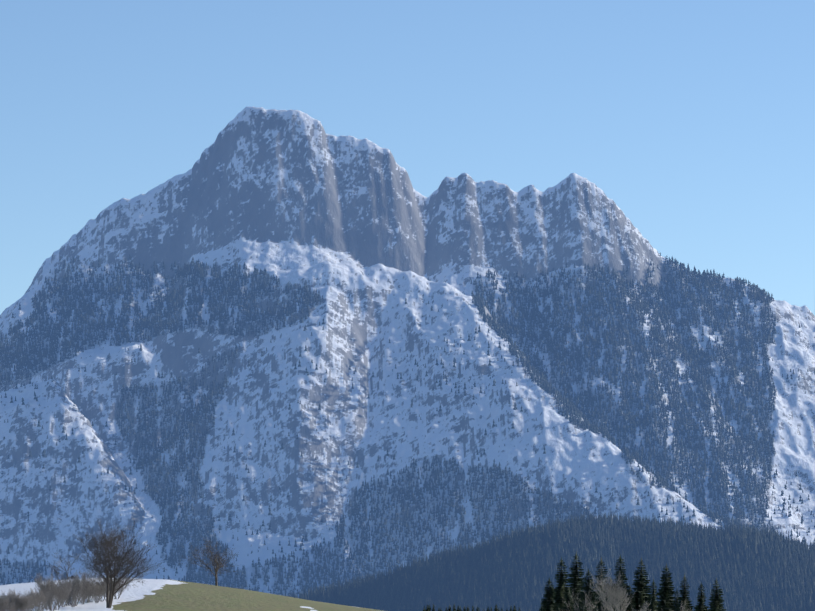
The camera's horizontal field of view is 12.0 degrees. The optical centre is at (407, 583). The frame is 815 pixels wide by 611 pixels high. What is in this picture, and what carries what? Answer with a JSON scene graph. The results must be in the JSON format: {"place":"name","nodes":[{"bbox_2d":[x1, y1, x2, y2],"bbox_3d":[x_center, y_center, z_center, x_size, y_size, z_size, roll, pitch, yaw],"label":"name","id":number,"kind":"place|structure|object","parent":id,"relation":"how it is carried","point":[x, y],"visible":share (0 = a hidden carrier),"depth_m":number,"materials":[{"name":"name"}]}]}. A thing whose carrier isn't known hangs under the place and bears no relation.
{"place":"outdoors","nodes":[
{"label":"outdoors","id":0,"kind":"place"},
{"bbox_2d":[0,577,383,610],"bbox_3d":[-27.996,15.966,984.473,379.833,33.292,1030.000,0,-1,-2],"label":"hill terrain","id":1,"kind":"structure","parent":0,"point":[161,595],"depth_m":799.41,"materials":[{"name":"green plant"}]},
{"bbox_2d":[0,596,9,607],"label":"hedge shrub","id":2,"kind":"object","parent":1,"relation":"on","point":[3,601],"visible":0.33,"depth_m":675.92,"materials":[{"name":"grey plant"}]},
{"bbox_2d":[0,596,17,610],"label":"hedge shrub","id":3,"kind":"object","parent":1,"relation":"on","point":[12,607],"visible":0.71,"depth_m":675.82,"materials":[{"name":"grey plant"}]},
{"bbox_2d":[1,590,20,609],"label":"hedge shrub","id":4,"kind":"object","parent":1,"relation":"on","point":[12,599],"visible":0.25,"depth_m":680.86,"materials":[{"name":"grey plant"}]},
{"bbox_2d":[1,590,24,608],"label":"hedge shrub","id":5,"kind":"object","parent":1,"relation":"on","point":[20,600],"visible":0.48,"depth_m":680.15,"materials":[{"name":"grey plant"}]},
{"bbox_2d":[4,589,27,609],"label":"hedge shrub","id":6,"kind":"object","parent":1,"relation":"on","point":[16,596],"visible":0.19,"depth_m":683.43,"materials":[{"name":"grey plant"}]},
{"bbox_2d":[9,596,31,610],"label":"hedge shrub","id":7,"kind":"object","parent":1,"relation":"on","point":[24,607],"visible":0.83,"depth_m":679.82,"materials":[{"name":"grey plant"}]},
{"bbox_2d":[18,599,35,610],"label":"hedge shrub","id":8,"kind":"object","parent":1,"relation":"on","point":[26,601],"visible":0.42,"depth_m":681.44,"materials":[{"name":"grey plant"}]},
{"bbox_2d":[21,590,40,610],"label":"hedge shrub","id":9,"kind":"object","parent":1,"relation":"on","point":[30,597],"visible":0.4,"depth_m":686.98,"materials":[{"name":"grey plant"}]},
{"bbox_2d":[24,593,39,610],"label":"hedge shrub","id":10,"kind":"object","parent":1,"relation":"on","point":[31,603],"visible":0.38,"depth_m":684.99,"materials":[{"name":"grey plant"}]},
{"bbox_2d":[20,588,47,610],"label":"hedge shrub","id":11,"kind":"object","parent":1,"relation":"on","point":[40,595],"visible":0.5,"depth_m":687.42,"materials":[{"name":"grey plant"}]},
{"bbox_2d":[28,591,46,610],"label":"hedge shrub","id":12,"kind":"object","parent":1,"relation":"on","point":[41,607],"visible":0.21,"depth_m":689.83,"materials":[{"name":"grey plant"}]},
{"bbox_2d":[28,584,53,610],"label":"hedge shrub","id":13,"kind":"object","parent":1,"relation":"on","point":[48,592],"visible":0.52,"depth_m":691.46,"materials":[{"name":"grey plant"}]},
{"bbox_2d":[34,573,69,610],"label":"hedge shrub","id":14,"kind":"object","parent":1,"relation":"on","point":[57,590],"visible":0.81,"depth_m":694.76,"materials":[{"name":"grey plant"}]},
{"bbox_2d":[37,576,73,609],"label":"hedge shrub","id":15,"kind":"object","parent":1,"relation":"on","point":[52,583],"visible":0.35,"depth_m":696.09,"materials":[{"name":"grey plant"}]},
{"bbox_2d":[51,566,62,577],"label":"bare tree","id":16,"kind":"object","parent":1,"relation":"on","point":[58,572],"visible":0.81,"depth_m":952.63,"materials":[{"name":"brown plant"}]},
{"bbox_2d":[43,551,80,576],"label":"bare tree","id":17,"kind":"object","parent":1,"relation":"on","point":[52,567],"visible":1,"depth_m":943.41,"materials":[{"name":"brown plant"}]},
{"bbox_2d":[52,579,73,609],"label":"hedge shrub","id":18,"kind":"object","parent":1,"relation":"on","point":[55,586],"visible":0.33,"depth_m":699.42,"materials":[{"name":"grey plant"}]},
{"bbox_2d":[57,589,76,606],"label":"hedge shrub","id":19,"kind":"object","parent":1,"relation":"on","point":[65,598],"visible":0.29,"depth_m":736.84,"materials":[{"name":"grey plant"}]},
{"bbox_2d":[58,581,81,605],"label":"hedge shrub","id":20,"kind":"object","parent":1,"relation":"on","point":[73,594],"visible":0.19,"depth_m":740.53,"materials":[{"name":"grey plant"}]},
{"bbox_2d":[56,572,92,605],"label":"hedge shrub","id":21,"kind":"object","parent":1,"relation":"on","point":[77,582],"visible":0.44,"depth_m":741.02,"materials":[{"name":"grey plant"}]},
{"bbox_2d":[64,585,84,606],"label":"hedge shrub","id":22,"kind":"object","parent":1,"relation":"on","point":[76,590],"visible":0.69,"depth_m":737.00,"materials":[{"name":"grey plant"}]},
{"bbox_2d":[61,566,100,602],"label":"hedge shrub","id":23,"kind":"object","parent":1,"relation":"on","point":[88,577],"visible":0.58,"depth_m":754.09,"materials":[{"name":"grey plant"}]},
{"bbox_2d":[72,578,92,603],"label":"hedge shrub","id":24,"kind":"object","parent":1,"relation":"on","point":[84,597],"visible":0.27,"depth_m":747.91,"materials":[{"name":"grey plant"}]},
{"bbox_2d":[78,581,97,602],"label":"hedge shrub","id":25,"kind":"object","parent":1,"relation":"on","point":[89,591],"visible":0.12,"depth_m":754.79,"materials":[{"name":"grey plant"}]},
{"bbox_2d":[82,578,101,601],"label":"hedge shrub","id":26,"kind":"object","parent":1,"relation":"on","point":[91,593],"visible":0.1,"depth_m":755.05,"materials":[{"name":"grey plant"}]},
{"bbox_2d":[85,582,106,602],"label":"hedge shrub","id":27,"kind":"object","parent":1,"relation":"on","point":[98,591],"visible":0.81,"depth_m":753.25,"materials":[{"name":"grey plant"}]},
{"bbox_2d":[95,583,105,601],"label":"hedge shrub","id":28,"kind":"object","parent":1,"relation":"on","point":[103,593],"visible":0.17,"depth_m":757.53,"materials":[{"name":"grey plant"}]},
{"bbox_2d":[89,579,113,601],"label":"hedge shrub","id":29,"kind":"object","parent":1,"relation":"on","point":[98,581],"visible":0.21,"depth_m":759.45,"materials":[{"name":"grey plant"}]},
{"bbox_2d":[97,577,122,591],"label":"hedge shrub","id":30,"kind":"object","parent":1,"relation":"on","point":[100,579],"visible":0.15,"depth_m":767.99,"materials":[{"name":"grey plant"}]},
{"bbox_2d":[68,518,166,607],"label":"bare tree","id":31,"kind":"object","parent":1,"relation":"on","point":[104,562],"visible":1,"depth_m":734.21,"materials":[{"name":"brown plant"}]},
{"bbox_2d":[113,574,130,598],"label":"hedge shrub","id":32,"kind":"object","parent":1,"relation":"on","point":[121,591],"visible":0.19,"depth_m":768.58,"materials":[{"name":"grey plant"}]},
{"bbox_2d":[180,536,238,585],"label":"bare tree","id":33,"kind":"object","parent":1,"relation":"on","point":[216,564],"visible":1,"depth_m":961.60,"materials":[{"name":"brown plant"}]},
{"bbox_2d":[541,578,556,610],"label":"spruce","id":34,"kind":"object","parent":1,"relation":"on","point":[548,603],"visible":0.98,"depth_m":628.59,"materials":[{"name":"green plant"}]},
{"bbox_2d":[550,557,572,610],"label":"spruce","id":35,"kind":"object","parent":1,"relation":"on","point":[561,590],"visible":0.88,"depth_m":640.54,"materials":[{"name":"green plant"}]},
{"bbox_2d":[562,588,574,610],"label":"spruce","id":36,"kind":"object","parent":1,"relation":"on","point":[569,599],"visible":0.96,"depth_m":618.75,"materials":[{"name":"green plant"}]},
{"bbox_2d":[568,552,583,610],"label":"spruce","id":37,"kind":"object","parent":1,"relation":"on","point":[577,584],"visible":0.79,"depth_m":650.68,"materials":[{"name":"green plant"}]},
{"bbox_2d":[578,598,586,610],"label":"spruce","id":38,"kind":"object","parent":1,"relation":"on","point":[581,604],"visible":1,"depth_m":606.93,"materials":[{"name":"green plant"}]},
{"bbox_2d":[578,568,597,610],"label":"spruce","id":39,"kind":"object","parent":1,"relation":"on","point":[587,590],"visible":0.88,"depth_m":632.73,"materials":[{"name":"green plant"}]},
{"bbox_2d":[594,557,616,610],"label":"spruce","id":40,"kind":"object","parent":1,"relation":"on","point":[598,601],"visible":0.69,"depth_m":655.80,"materials":[{"name":"green plant"}]},
{"bbox_2d":[560,567,651,610],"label":"pale bare tree","id":41,"kind":"object","parent":1,"relation":"on","point":[616,595],"visible":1,"depth_m":613.77,"materials":[{"name":"grey plant"}]},
{"bbox_2d":[602,579,618,610],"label":"spruce","id":42,"kind":"object","parent":1,"relation":"on","point":[614,609],"visible":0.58,"depth_m":640.86,"materials":[{"name":"plant"}]},
{"bbox_2d":[611,555,628,610],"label":"spruce","id":43,"kind":"object","parent":1,"relation":"on","point":[623,576],"visible":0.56,"depth_m":664.97,"materials":[{"name":"green plant"}]},
{"bbox_2d":[624,586,635,610],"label":"spruce","id":44,"kind":"object","parent":1,"relation":"on","point":[631,600],"visible":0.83,"depth_m":651.08,"materials":[{"name":"green plant"}]},
{"bbox_2d":[632,558,650,610],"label":"spruce","id":45,"kind":"object","parent":1,"relation":"on","point":[641,595],"visible":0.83,"depth_m":666.84,"materials":[{"name":"green plant"}]},
{"bbox_2d":[646,578,661,610],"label":"spruce","id":46,"kind":"object","parent":1,"relation":"on","point":[654,604],"visible":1,"depth_m":645.18,"materials":[{"name":"green plant"}]},
{"bbox_2d":[657,564,675,610],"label":"spruce","id":47,"kind":"object","parent":1,"relation":"on","point":[666,593],"visible":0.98,"depth_m":656.02,"materials":[{"name":"green plant"}]},
{"bbox_2d":[671,591,679,610],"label":"spruce","id":48,"kind":"object","parent":1,"relation":"on","point":[676,599],"visible":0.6,"depth_m":647.40,"materials":[{"name":"green plant"}]},
{"bbox_2d":[675,573,693,610],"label":"spruce","id":49,"kind":"object","parent":1,"relation":"on","point":[685,592],"visible":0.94,"depth_m":641.29,"materials":[{"name":"green plant"}]},
{"bbox_2d":[694,581,708,610],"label":"spruce","id":50,"kind":"object","parent":1,"relation":"on","point":[701,606],"visible":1,"depth_m":635.38,"materials":[{"name":"green plant"}]},
{"bbox_2d":[708,578,725,610],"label":"spruce","id":51,"kind":"object","parent":1,"relation":"on","point":[716,604],"visible":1,"depth_m":641.45,"materials":[{"name":"green plant"}]},
{"bbox_2d":[0,107,814,597],"bbox_3d":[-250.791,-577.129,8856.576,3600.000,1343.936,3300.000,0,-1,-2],"label":"mountain terrain","id":52,"kind":"structure","parent":0,"point":[364,237],"depth_m":9278.50,"materials":[{"name":"white snow"}]},
{"bbox_2d":[0,253,814,596],"bbox_3d":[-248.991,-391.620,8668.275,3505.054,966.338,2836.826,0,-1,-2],"label":"forest","id":53,"kind":"object","parent":52,"relation":"on","point":[570,407],"visible":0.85,"depth_m":9296.02,"materials":[{"name":"green plant"}]},
{"bbox_2d":[0,0,814,315],"label":"sky","id":54,"kind":"structure","parent":0,"point":[696,118],"materials":[{"name":"blue"}]},
{"bbox_2d":[379,537,813,610],"bbox_3d":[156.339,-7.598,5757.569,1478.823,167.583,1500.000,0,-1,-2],"label":"ridge hill","id":55,"kind":"structure","parent":0,"point":[612,582],"depth_m":5815.74,"materials":[{"name":"green plant"}]},
{"bbox_2d":[284,511,814,610],"bbox_3d":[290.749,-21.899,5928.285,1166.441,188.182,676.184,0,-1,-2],"label":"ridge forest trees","id":56,"kind":"object","parent":55,"relation":"on","point":[614,538],"visible":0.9,"depth_m":5847.35,"materials":[{"name":"green plant"}]}
]}

